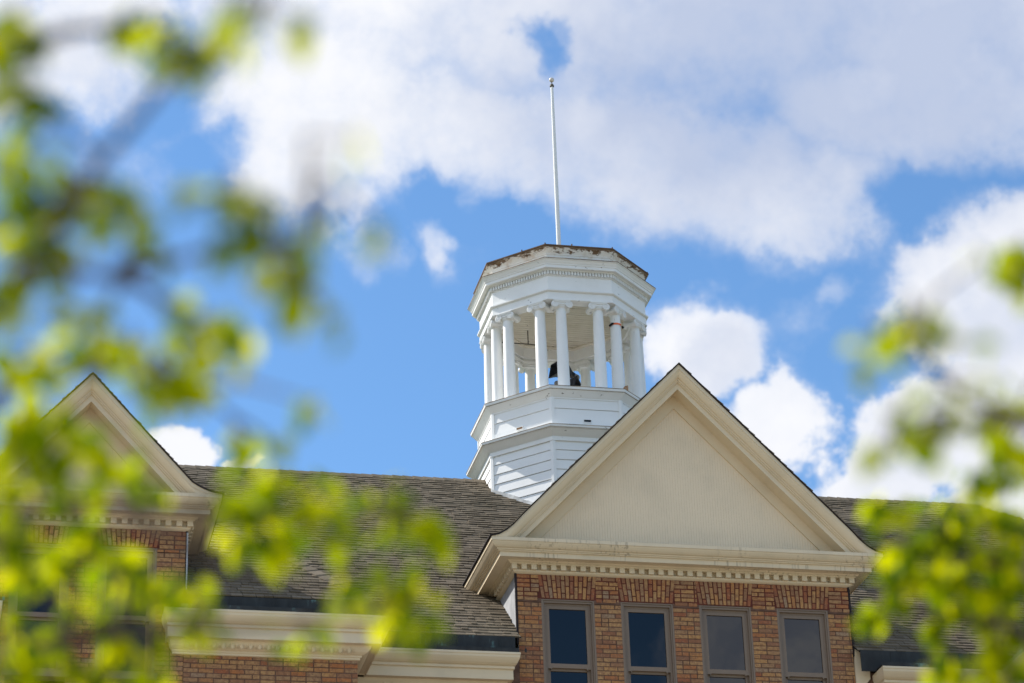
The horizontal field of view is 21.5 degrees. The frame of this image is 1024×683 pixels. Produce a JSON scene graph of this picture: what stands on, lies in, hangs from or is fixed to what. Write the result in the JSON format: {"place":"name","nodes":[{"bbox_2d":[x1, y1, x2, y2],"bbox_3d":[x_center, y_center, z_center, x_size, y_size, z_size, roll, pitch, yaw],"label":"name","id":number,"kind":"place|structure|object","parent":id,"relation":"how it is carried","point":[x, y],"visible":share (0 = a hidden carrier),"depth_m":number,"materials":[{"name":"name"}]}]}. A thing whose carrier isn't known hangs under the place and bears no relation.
{"place":"outdoors","nodes":[
{"label":"outdoors","id":0,"kind":"place"},
{"bbox_2d":[0,0,453,682],"bbox_3d":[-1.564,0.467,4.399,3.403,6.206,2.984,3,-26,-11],"label":"leafy tree","id":1,"kind":"object","parent":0,"point":[28,438],"visible":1,"depth_m":4.47,"materials":[{"name":"green plant"}]},
{"bbox_2d":[0,0,1023,513],"label":"sky","id":2,"kind":"structure","parent":0,"point":[782,175],"materials":[{"name":"blue"}]},
{"bbox_2d":[840,235,1023,682],"bbox_3d":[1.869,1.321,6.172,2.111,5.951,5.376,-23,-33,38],"label":"leafy tree","id":3,"kind":"object","parent":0,"point":[999,571],"visible":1,"depth_m":6.64,"materials":[{"name":"green plant"}]},
{"label":"ground","id":4,"kind":"structure","parent":0,"visible":0},
{"bbox_2d":[0,363,1023,682],"bbox_3d":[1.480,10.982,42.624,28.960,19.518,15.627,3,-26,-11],"label":"school building","id":5,"kind":"structure","parent":4,"relation":"on","point":[678,523],"depth_m":39.51,"materials":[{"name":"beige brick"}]},
{"bbox_2d":[1,543,69,680],"bbox_3d":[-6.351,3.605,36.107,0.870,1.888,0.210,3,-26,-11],"label":"window","id":6,"kind":"structure","parent":5,"relation":"in","point":[37,613],"depth_m":36.11,"materials":[{"name":"beige paint"}]},
{"bbox_2d":[95,546,156,682],"bbox_3d":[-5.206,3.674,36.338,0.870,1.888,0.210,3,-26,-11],"label":"window","id":7,"kind":"structure","parent":5,"relation":"in","point":[149,567],"depth_m":36.36,"materials":[{"name":"beige paint"}]},
{"bbox_2d":[466,243,655,504],"bbox_3d":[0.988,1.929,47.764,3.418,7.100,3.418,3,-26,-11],"label":"cupola","id":8,"kind":"object","parent":5,"relation":"on","point":[539,310],"visible":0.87,"depth_m":47.54,"materials":[{"name":"white paint"}]},
{"bbox_2d":[549,77,560,244],"bbox_3d":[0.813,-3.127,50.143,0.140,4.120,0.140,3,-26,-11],"label":"flagpole","id":9,"kind":"object","parent":8,"relation":"on","point":[557,211],"visible":0.91,"depth_m":50.13,"materials":[{"name":"metal"}]},
{"bbox_2d":[549,361,579,378],"bbox_3d":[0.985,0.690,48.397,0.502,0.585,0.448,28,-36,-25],"label":"bell","id":10,"kind":"object","parent":8,"relation":"attached to","point":[553,373],"visible":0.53,"depth_m":48.50,"materials":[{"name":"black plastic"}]},
{"bbox_2d":[554,376,580,385],"bbox_3d":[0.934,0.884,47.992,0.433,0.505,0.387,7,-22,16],"label":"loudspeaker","id":11,"kind":"object","parent":8,"relation":"attached to","point":[575,381],"visible":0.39,"depth_m":47.94,"materials":[{"name":"black plastic"}]},
{"bbox_2d":[541,599,597,682],"bbox_3d":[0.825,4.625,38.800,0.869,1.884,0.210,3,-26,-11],"label":"window","id":12,"kind":"structure","parent":5,"relation":"in","point":[568,626],"depth_m":38.95,"materials":[{"name":"blue glass"}]},
{"bbox_2d":[621,602,676,682],"bbox_3d":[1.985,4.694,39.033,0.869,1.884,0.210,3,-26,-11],"label":"window","id":13,"kind":"structure","parent":5,"relation":"in","point":[648,635],"depth_m":39.19,"materials":[{"name":"blue glass"}]},
{"bbox_2d":[699,605,755,682],"bbox_3d":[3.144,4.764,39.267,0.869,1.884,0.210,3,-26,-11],"label":"window","id":14,"kind":"structure","parent":5,"relation":"in","point":[726,631],"depth_m":39.43,"materials":[{"name":"grey glass"}]},
{"bbox_2d":[777,608,833,682],"bbox_3d":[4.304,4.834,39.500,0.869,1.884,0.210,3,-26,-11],"label":"window","id":15,"kind":"structure","parent":5,"relation":"in","point":[804,636],"depth_m":39.68,"materials":[{"name":"grey glass"}]}
]}

